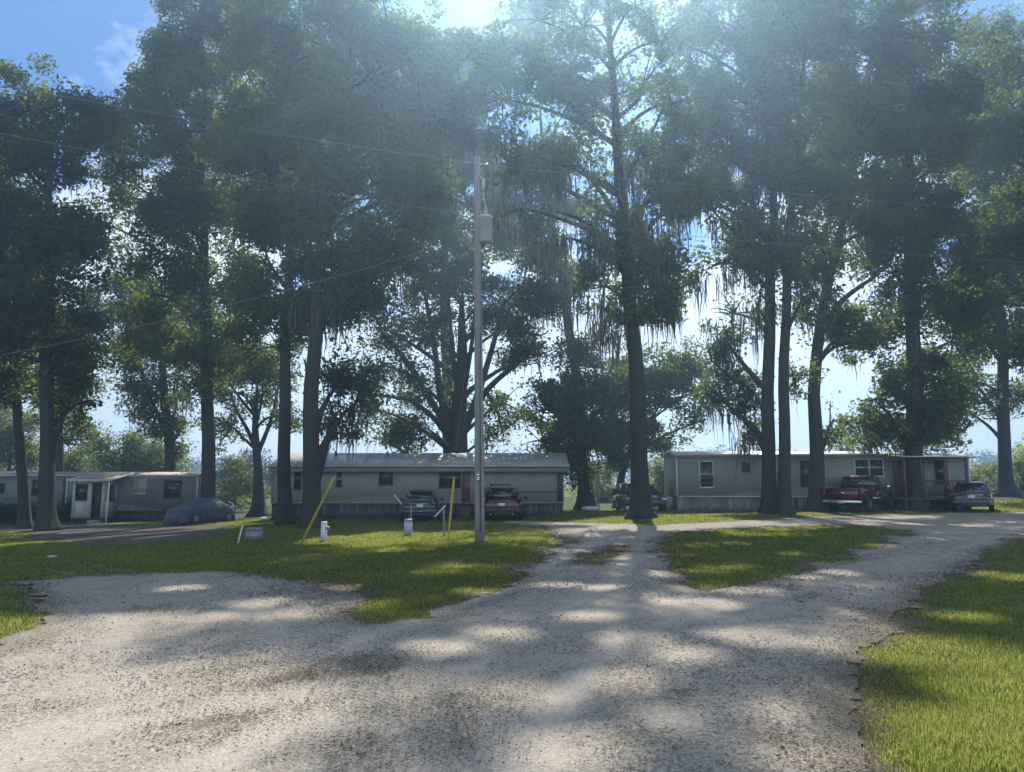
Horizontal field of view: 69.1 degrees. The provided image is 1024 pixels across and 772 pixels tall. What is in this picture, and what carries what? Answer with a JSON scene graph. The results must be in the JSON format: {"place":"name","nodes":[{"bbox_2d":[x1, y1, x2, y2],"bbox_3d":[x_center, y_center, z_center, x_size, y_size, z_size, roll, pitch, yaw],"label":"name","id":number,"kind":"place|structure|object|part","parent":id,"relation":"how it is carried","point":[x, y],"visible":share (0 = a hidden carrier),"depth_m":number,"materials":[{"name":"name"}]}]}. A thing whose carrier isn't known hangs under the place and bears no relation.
{"place":"outdoors","nodes":[
{"label":"outdoors","id":0,"kind":"place"},
{"bbox_2d":[0,524,235,544],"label":"dirt driveway","id":1,"kind":"structure","parent":0,"point":[126,534],"depth_m":31.60,"materials":[{"name":"grey gravel"}]},
{"bbox_2d":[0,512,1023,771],"bbox_3d":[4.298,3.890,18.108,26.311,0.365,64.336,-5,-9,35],"label":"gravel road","id":2,"kind":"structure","parent":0,"point":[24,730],"depth_m":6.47,"materials":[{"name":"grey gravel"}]},
{"bbox_2d":[0,486,1023,771],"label":"ground","id":3,"kind":"structure","parent":0,"point":[570,504],"depth_m":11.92,"materials":[{"name":"green plant"}]},
{"bbox_2d":[0,498,17,523],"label":"bush","id":4,"kind":"object","parent":3,"relation":"on","point":[6,510],"visible":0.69,"depth_m":42.58,"materials":[{"name":"green plant"}]},
{"bbox_2d":[0,90,45,404],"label":"oak tree","id":5,"kind":"object","parent":3,"relation":"on","point":[12,371],"visible":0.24,"depth_m":37.01,"materials":[{"name":"green plant"}]},
{"bbox_2d":[0,119,62,528],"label":"oak tree","id":6,"kind":"object","parent":3,"relation":"on","point":[24,517],"visible":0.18,"depth_m":37.74,"materials":[{"name":"green plant"}]},
{"bbox_2d":[0,404,67,471],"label":"bushy tree","id":7,"kind":"object","parent":3,"relation":"on","point":[7,454],"visible":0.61,"depth_m":63.53,"materials":[{"name":"green plant"}]},
{"bbox_2d":[10,500,58,522],"bbox_3d":[-27.713,7.316,43.087,2.922,1.535,1.710,-2,-8,14],"label":"bush","id":8,"kind":"object","parent":3,"relation":"on","point":[34,509],"visible":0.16,"depth_m":42.79,"materials":[{"name":"green plant"}]},
{"bbox_2d":[56,497,71,522],"bbox_3d":[-26.111,7.355,43.628,2.451,1.707,2.084,0,-8,0],"label":"bush","id":9,"kind":"object","parent":3,"relation":"on","point":[64,509],"visible":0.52,"depth_m":43.33,"materials":[{"name":"green plant"}]},
{"bbox_2d":[23,282,126,471],"bbox_3d":[-32.367,0.749,54.573,8.803,17.722,5.934,0,-8,0],"label":"oak tree","id":10,"kind":"object","parent":3,"relation":"on","point":[61,442],"visible":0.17,"depth_m":54.02,"materials":[{"name":"green plant"}]},
{"bbox_2d":[0,52,151,530],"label":"oak tree","id":11,"kind":"object","parent":3,"relation":"on","point":[72,236],"visible":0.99,"depth_m":36.68,"materials":[{"name":"green plant"}]},
{"bbox_2d":[64,436,102,471],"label":"bush","id":12,"kind":"object","parent":3,"relation":"on","point":[69,458],"visible":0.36,"depth_m":65.61,"materials":[{"name":"green plant"}]},
{"bbox_2d":[0,471,200,523],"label":"mobile home","id":13,"kind":"object","parent":3,"relation":"on","point":[99,497],"visible":0.55,"depth_m":45.19,"materials":[{"name":"grey metal"}]},
{"bbox_2d":[0,483,4,492],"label":"window","id":14,"kind":"structure","parent":13,"relation":"in","point":[2,485],"depth_m":44.26,"materials":[{"name":"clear glass"}]},
{"bbox_2d":[30,480,37,495],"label":"window","id":15,"kind":"structure","parent":13,"relation":"in","point":[34,490],"depth_m":44.56,"materials":[{"name":"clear glass"}]},
{"bbox_2d":[133,479,146,493],"bbox_3d":[-22.785,6.165,45.584,0.756,0.932,0.105,1,-8,-10],"label":"window","id":16,"kind":"structure","parent":13,"relation":"in","point":[139,484],"depth_m":45.58,"materials":[{"name":"white glass"}]},
{"bbox_2d":[163,480,181,497],"bbox_3d":[-20.932,6.375,45.886,1.087,1.101,0.105,1,-8,-10],"label":"window","id":17,"kind":"structure","parent":13,"relation":"in","point":[172,488],"depth_m":45.88,"materials":[{"name":"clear glass"}]},
{"bbox_2d":[68,426,196,471],"bbox_3d":[-31.725,6.849,62.123,10.185,7.506,6.740,4,-8,-27],"label":"bushy tree","id":18,"kind":"object","parent":3,"relation":"on","point":[135,450],"visible":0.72,"depth_m":61.14,"materials":[{"name":"green plant"}]},
{"bbox_2d":[88,253,242,513],"bbox_3d":[-24.854,-0.287,54.339,12.636,19.591,7.881,0,-8,0],"label":"oak tree","id":19,"kind":"object","parent":3,"relation":"on","point":[168,421],"visible":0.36,"depth_m":53.66,"materials":[{"name":"green plant"}]},
{"bbox_2d":[67,0,323,522],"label":"oak tree","id":20,"kind":"object","parent":3,"relation":"on","point":[176,211],"visible":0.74,"depth_m":42.63,"materials":[{"name":"green plant"}]},
{"bbox_2d":[164,497,234,524],"bbox_3d":[-17.082,6.836,40.929,1.872,1.412,3.913,-3,-8,23],"label":"covered car","id":21,"kind":"object","parent":3,"relation":"on","point":[201,510],"visible":0.97,"depth_m":40.11,"materials":[{"name":"fabric"}]},
{"bbox_2d":[216,453,270,510],"bbox_3d":[-22.377,7.878,59.420,5.314,5.134,4.122,7,-10,-42],"label":"bush","id":22,"kind":"object","parent":3,"relation":"on","point":[243,483],"visible":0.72,"depth_m":59.25,"materials":[{"name":"green plant"}]},
{"bbox_2d":[216,447,271,502],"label":"bush","id":23,"kind":"object","parent":3,"relation":"on","point":[268,476],"visible":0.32,"depth_m":73.13,"materials":[{"name":"green plant"}]},
{"bbox_2d":[182,336,307,516],"bbox_3d":[-18.049,2.349,49.782,8.788,12.967,5.180,0,-8,0],"label":"oak tree","id":24,"kind":"object","parent":3,"relation":"on","point":[258,508],"visible":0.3,"depth_m":49.80,"materials":[{"name":"green plant"}]},
{"bbox_2d":[245,527,264,539],"bbox_3d":[-7.980,4.623,23.094,0.520,0.440,0.400,0,-8,0],"label":"sign","id":25,"kind":"object","parent":3,"relation":"on","point":[252,533],"visible":0.82,"depth_m":22.93,"materials":[{"name":"grey metal"}]},
{"bbox_2d":[186,0,393,524],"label":"oak tree","id":26,"kind":"object","parent":3,"relation":"on","point":[243,150],"visible":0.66,"depth_m":35.09,"materials":[{"name":"green plant"}]},
{"bbox_2d":[301,476,335,543],"bbox_3d":[-5.532,3.573,21.118,1.171,2.009,0.084,-3,-8,22],"label":"guy marker","id":27,"kind":"object","parent":3,"relation":"on","point":[316,513],"visible":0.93,"depth_m":21.09,"materials":[{"name":"yellow plastic"}]},
{"bbox_2d":[320,521,329,541],"bbox_3d":[-5.532,4.340,22.019,0.250,0.650,0.155,0,-8,0],"label":"meter pedestal","id":28,"kind":"object","parent":3,"relation":"on","point":[324,531],"visible":0.94,"depth_m":21.97,"materials":[{"name":"white plastic"}]},
{"bbox_2d":[273,0,513,528],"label":"oak tree","id":29,"kind":"object","parent":3,"relation":"on","point":[346,112],"visible":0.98,"depth_m":32.61,"materials":[{"name":"green plant"}]},
{"bbox_2d":[404,519,411,535],"bbox_3d":[-3.437,4.700,24.597,0.280,0.600,0.240,0,-8,0],"label":"utility box","id":30,"kind":"object","parent":3,"relation":"on","point":[408,527],"visible":0.88,"depth_m":24.51,"materials":[{"name":"grey metal"}]},
{"bbox_2d":[268,451,569,519],"bbox_3d":[-4.934,5.570,41.279,15.969,3.932,5.735,0,-8,0],"label":"mobile home","id":31,"kind":"object","parent":3,"relation":"on","point":[374,483],"visible":0.52,"depth_m":39.63,"materials":[{"name":"beige metal"}]},
{"bbox_2d":[293,472,300,489],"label":"window","id":32,"kind":"structure","parent":31,"relation":"in","point":[297,475],"depth_m":39.65,"materials":[{"name":"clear glass"}]},
{"bbox_2d":[334,472,342,488],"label":"window","id":33,"kind":"structure","parent":31,"relation":"in","point":[339,475],"depth_m":39.65,"materials":[{"name":"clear glass"}]},
{"bbox_2d":[379,472,392,484],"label":"window","id":34,"kind":"structure","parent":31,"relation":"in","point":[385,478],"depth_m":39.67,"materials":[{"name":"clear glass"}]},
{"bbox_2d":[438,472,460,487],"bbox_3d":[-3.306,4.942,39.672,1.209,1.011,0.105,0,-7,0],"label":"window","id":35,"kind":"structure","parent":31,"relation":"in","point":[445,478],"depth_m":39.66,"materials":[{"name":"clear glass"}]},
{"bbox_2d":[462,472,469,502],"bbox_3d":[-2.456,5.240,39.608,0.434,1.910,0.086,0,-7,0],"label":"door","id":36,"kind":"structure","parent":31,"relation":"in","point":[465,475],"depth_m":39.60,"materials":[{"name":"red metal"}]},
{"bbox_2d":[557,473,562,500],"bbox_3d":[2.570,5.367,39.619,0.289,1.500,0.031,0,-7,0],"label":"screen door","id":37,"kind":"structure","parent":31,"relation":"in","point":[559,475],"depth_m":39.61,"materials":[{"name":"white metal"}]},
{"bbox_2d":[400,490,443,520],"bbox_3d":[-4.493,5.880,36.908,2.215,1.474,4.680,1,-8,-5],"label":"parked car","id":38,"kind":"object","parent":3,"relation":"on","point":[423,502],"visible":0.87,"depth_m":34.88,"materials":[{"name":"blue paint"}]},
{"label":"rear window","id":39,"kind":"part","parent":38,"relation":"part of","materials":[{"name":"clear glass"}]},
{"bbox_2d":[443,509,444,535],"bbox_3d":[-2.206,4.445,24.126,0.102,0.907,0.071,0,-8,0],"label":"stake","id":40,"kind":"object","parent":3,"relation":"on","point":[443,522],"visible":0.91,"depth_m":24.11,"materials":[{"name":"grey metal"}]},
{"bbox_2d":[446,477,455,547],"bbox_3d":[-1.573,3.283,19.037,0.075,1.889,0.321,-5,-9,36],"label":"guy marker","id":41,"kind":"object","parent":3,"relation":"on","point":[450,513],"visible":0.93,"depth_m":19.02,"materials":[{"name":"yellow plastic"}]},
{"bbox_2d":[367,34,545,452],"bbox_3d":[-3.832,-9.349,56.604,16.250,37.146,9.484,0,-8,0],"label":"oak tree","id":42,"kind":"object","parent":3,"relation":"on","point":[460,227],"visible":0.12,"depth_m":56.05,"materials":[{"name":"green plant"}]},
{"bbox_2d":[337,224,583,511],"bbox_3d":[-3.462,-1.304,49.905,17.319,19.388,7.272,0,-8,0],"label":"oak tree","id":43,"kind":"object","parent":3,"relation":"on","point":[447,287],"visible":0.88,"depth_m":49.14,"materials":[{"name":"green plant"}]},
{"bbox_2d":[474,156,492,542],"bbox_3d":[-0.862,-1.206,21.794,0.583,11.572,0.435,0,-8,0],"label":"utility pole","id":44,"kind":"object","parent":3,"relation":"on","point":[483,227],"visible":0.99,"depth_m":21.77,"materials":[{"name":"grey wood"}]},
{"bbox_2d":[1,236,473,354],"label":"power line","id":45,"kind":"object","parent":44,"relation":"attached to","point":[246,300],"visible":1,"depth_m":24.52,"materials":[{"name":"metal"}]},
{"bbox_2d":[1,133,473,215],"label":"power line","id":46,"kind":"object","parent":44,"relation":"attached to","point":[225,175],"visible":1,"depth_m":19.00,"materials":[{"name":"metal"}]},
{"bbox_2d":[1,85,473,163],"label":"power line","id":47,"kind":"object","parent":44,"relation":"attached to","point":[223,124],"visible":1,"depth_m":19.18,"materials":[{"name":"metal"}]},
{"bbox_2d":[456,283,473,446],"bbox_3d":[-2.049,-0.445,31.578,0.020,5.348,19.613,1,-8,-6],"label":"power line","id":48,"kind":"object","parent":44,"relation":"attached to","point":[466,358],"visible":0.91,"depth_m":28.98,"materials":[{"name":"rubber"}]},
{"bbox_2d":[480,164,1023,212],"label":"power line","id":49,"kind":"object","parent":44,"relation":"attached to","point":[746,189],"visible":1,"depth_m":24.30,"materials":[{"name":"metal"}]},
{"bbox_2d":[494,218,1023,262],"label":"power line","id":50,"kind":"object","parent":44,"relation":"attached to","point":[753,241],"visible":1,"depth_m":24.09,"materials":[{"name":"rubber"}]},
{"bbox_2d":[484,486,527,519],"bbox_3d":[-0.363,5.609,35.834,2.215,1.554,4.280,0,-8,3],"label":"parked car","id":51,"kind":"object","parent":3,"relation":"on","point":[502,500],"visible":0.89,"depth_m":33.93,"materials":[{"name":"red paint"}]},
{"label":"rear window","id":52,"kind":"part","parent":51,"relation":"part of","materials":[{"name":"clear glass"}]},
{"bbox_2d":[0,444,1022,488],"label":"treeline","id":53,"kind":"object","parent":3,"relation":"on","point":[197,467],"visible":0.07,"depth_m":236.28,"materials":[{"name":"green plant"}]},
{"bbox_2d":[0,527,1023,771],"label":"fallen leaves","id":54,"kind":"object","parent":3,"relation":"on","point":[864,751],"visible":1,"depth_m":5.90,"materials":[{"name":"brown plant"}]},
{"bbox_2d":[488,0,609,505],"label":"oak tree","id":55,"kind":"object","parent":3,"relation":"on","point":[554,307],"visible":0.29,"depth_m":51.17,"materials":[{"name":"green plant"}]},
{"bbox_2d":[505,331,656,509],"bbox_3d":[4.292,2.017,46.233,9.500,11.464,6.257,0,-8,0],"label":"oak tree","id":56,"kind":"object","parent":3,"relation":"on","point":[573,433],"visible":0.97,"depth_m":45.38,"materials":[{"name":"green plant"}]},
{"bbox_2d":[582,506,591,510],"bbox_3d":[4.371,7.087,42.942,0.719,0.254,0.720,0,-8,0],"label":"tyre planter","id":57,"kind":"object","parent":3,"relation":"on","point":[585,508],"visible":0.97,"depth_m":42.66,"materials":[{"name":"white rubber"}]},
{"bbox_2d":[588,506,598,510],"bbox_3d":[4.686,7.079,42.943,0.719,0.254,0.720,0,-8,0],"label":"tyre planter","id":58,"kind":"object","parent":3,"relation":"on","point":[594,508],"visible":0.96,"depth_m":42.66,"materials":[{"name":"white rubber"}]},
{"bbox_2d":[572,455,617,502],"bbox_3d":[7.234,8.018,61.771,4.590,5.169,3.454,0,-8,0],"label":"bush","id":59,"kind":"object","parent":3,"relation":"on","point":[607,496],"visible":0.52,"depth_m":61.30,"materials":[{"name":"green plant"}]},
{"bbox_2d":[463,0,731,519],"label":"oak tree","id":60,"kind":"object","parent":3,"relation":"on","point":[648,261],"visible":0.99,"depth_m":34.85,"materials":[{"name":"green plant"}]},
{"bbox_2d":[598,472,599,510],"bbox_3d":[5.082,6.207,43.563,0.148,2.349,0.119,0,-8,0],"label":"thin post","id":61,"kind":"object","parent":3,"relation":"on","point":[599,490],"visible":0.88,"depth_m":43.54,"materials":[{"name":"grey metal"}]},
{"bbox_2d":[218,476,1015,507],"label":"field weeds","id":62,"kind":"object","parent":3,"relation":"on","point":[566,495],"visible":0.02,"depth_m":84.38,"materials":[{"name":"green plant"}]},
{"bbox_2d":[612,483,667,510],"bbox_3d":[7.186,6.261,42.082,2.215,1.554,4.280,2,-8,-13],"label":"parked car","id":63,"kind":"object","parent":3,"relation":"on","point":[621,494],"visible":0.48,"depth_m":41.72,"materials":[{"name":"black paint"}]},
{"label":"side window","id":64,"kind":"part","parent":63,"relation":"part of","materials":[{"name":"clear glass"}]},
{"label":"side window","id":65,"kind":"part","parent":63,"relation":"part of","materials":[{"name":"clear glass"}]},
{"bbox_2d":[648,457,664,497],"bbox_3d":[11.248,7.442,55.730,3.781,4.234,3.618,0,-8,0],"label":"bush","id":66,"kind":"object","parent":3,"relation":"on","point":[658,481],"visible":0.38,"depth_m":55.28,"materials":[{"name":"green plant"}]},
{"bbox_2d":[607,322,719,507],"bbox_3d":[9.773,1.924,48.426,7.754,12.173,6.492,-4,-9,29],"label":"oak tree","id":67,"kind":"object","parent":3,"relation":"on","point":[667,378],"visible":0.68,"depth_m":47.75,"materials":[{"name":"green plant"}]},
{"bbox_2d":[651,0,822,513],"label":"oak tree","id":68,"kind":"object","parent":3,"relation":"on","point":[748,227],"visible":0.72,"depth_m":38.20,"materials":[{"name":"green plant"}]},
{"bbox_2d":[712,0,878,514],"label":"oak tree","id":69,"kind":"object","parent":3,"relation":"on","point":[836,28],"visible":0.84,"depth_m":37.28,"materials":[{"name":"green plant"}]},
{"bbox_2d":[661,451,978,510],"bbox_3d":[16.960,5.422,41.570,16.120,3.620,5.800,0,-8,2],"label":"mobile home","id":70,"kind":"object","parent":3,"relation":"on","point":[706,480],"visible":0.45,"depth_m":40.47,"materials":[{"name":"beige metal"}]},
{"bbox_2d":[699,461,714,487],"bbox_3d":[10.621,4.834,40.637,0.832,1.484,0.105,0,-8,2],"label":"window","id":71,"kind":"structure","parent":70,"relation":"in","point":[705,467],"depth_m":40.66,"materials":[{"name":"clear glass"}]},
{"bbox_2d":[741,461,751,473],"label":"window","id":72,"kind":"structure","parent":70,"relation":"in","point":[743,471],"depth_m":40.60,"materials":[{"name":"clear glass"}]},
{"bbox_2d":[800,460,809,486],"bbox_3d":[15.996,4.754,40.459,0.683,1.447,0.105,0,-8,2],"label":"window","id":73,"kind":"structure","parent":70,"relation":"in","point":[804,464],"depth_m":40.46,"materials":[{"name":"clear glass"}]},
{"bbox_2d":[854,459,869,474],"bbox_3d":[18.995,4.441,40.393,0.869,0.995,0.105,0,-8,2],"label":"window","id":74,"kind":"structure","parent":70,"relation":"in","point":[861,466],"depth_m":40.39,"materials":[{"name":"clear glass"}]},
{"bbox_2d":[869,459,884,476],"bbox_3d":[19.759,4.438,40.366,0.832,0.995,0.105,0,-8,2],"label":"window","id":75,"kind":"structure","parent":70,"relation":"in","point":[875,469],"depth_m":40.36,"materials":[{"name":"clear glass"}]},
{"bbox_2d":[892,460,903,496],"bbox_3d":[20.974,5.002,40.256,0.634,1.950,0.026,0,-8,2],"label":"door","id":76,"kind":"structure","parent":70,"relation":"in","point":[899,483],"depth_m":40.24,"materials":[{"name":"silver metal"}]},
{"bbox_2d":[934,460,948,484],"bbox_3d":[23.214,4.665,40.217,0.720,1.334,0.105,0,-8,2],"label":"window","id":77,"kind":"structure","parent":70,"relation":"in","point":[939,472],"depth_m":40.22,"materials":[{"name":"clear glass"}]},
{"bbox_2d":[831,437,862,450],"bbox_3d":[22.136,5.363,49.509,2.396,5.251,2.633,-7,-10,44],"label":"bush","id":78,"kind":"object","parent":3,"relation":"on","point":[840,447],"visible":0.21,"depth_m":49.61,"materials":[{"name":"green plant"}]},
{"bbox_2d":[821,475,894,511],"bbox_3d":[18.176,5.598,38.924,2.420,1.844,5.712,-7,-10,43],"label":"pickup truck","id":79,"kind":"object","parent":3,"relation":"on","point":[868,492],"visible":0.92,"depth_m":37.62,"materials":[{"name":"red paint"}]},
{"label":"rear window","id":80,"kind":"part","parent":79,"relation":"part of","materials":[{"name":"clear glass"}]},
{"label":"side window","id":81,"kind":"part","parent":79,"relation":"part of","materials":[{"name":"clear glass"}]},
{"bbox_2d":[791,0,946,512],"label":"oak tree","id":82,"kind":"object","parent":3,"relation":"on","point":[875,217],"visible":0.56,"depth_m":39.36,"materials":[{"name":"green plant"}]},
{"bbox_2d":[831,0,1021,510],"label":"oak tree","id":83,"kind":"object","parent":3,"relation":"on","point":[933,417],"visible":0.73,"depth_m":39.90,"materials":[{"name":"green plant"}]},
{"bbox_2d":[948,482,995,511],"bbox_3d":[23.690,5.676,38.353,2.215,1.475,4.780,-5,-9,32],"label":"parked car","id":84,"kind":"object","parent":3,"relation":"on","point":[970,494],"visible":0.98,"depth_m":36.65,"materials":[{"name":"grey paint"}]},
{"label":"rear window","id":85,"kind":"part","parent":84,"relation":"part of","materials":[{"name":"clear glass"}]},
{"bbox_2d":[924,0,1023,496],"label":"oak tree","id":86,"kind":"object","parent":3,"relation":"on","point":[1001,393],"visible":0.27,"depth_m":49.41,"materials":[{"name":"green plant"}]},
{"bbox_2d":[970,465,994,490],"bbox_3d":[37.031,8.005,59.401,3.331,3.390,2.756,0,-8,0],"label":"bush","id":87,"kind":"object","parent":3,"relation":"on","point":[974,477],"visible":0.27,"depth_m":59.17,"materials":[{"name":"green plant"}]},
{"bbox_2d":[969,460,997,490],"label":"bush","id":88,"kind":"object","parent":3,"relation":"on","point":[987,470],"visible":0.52,"depth_m":65.22,"materials":[{"name":"green plant"}]},
{"bbox_2d":[966,16,1023,381],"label":"oak tree","id":89,"kind":"object","parent":3,"relation":"on","point":[1013,235],"visible":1,"depth_m":36.73,"materials":[{"name":"green plant"}]},
{"bbox_2d":[992,432,1023,492],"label":"bush","id":90,"kind":"object","parent":3,"relation":"on","point":[1018,464],"visible":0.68,"depth_m":57.40,"materials":[{"name":"green plant"}]},
{"bbox_2d":[0,0,1023,486],"label":"sky","id":91,"kind":"structure","parent":0,"point":[91,42],"materials":[{"name":"blue"}]}
]}

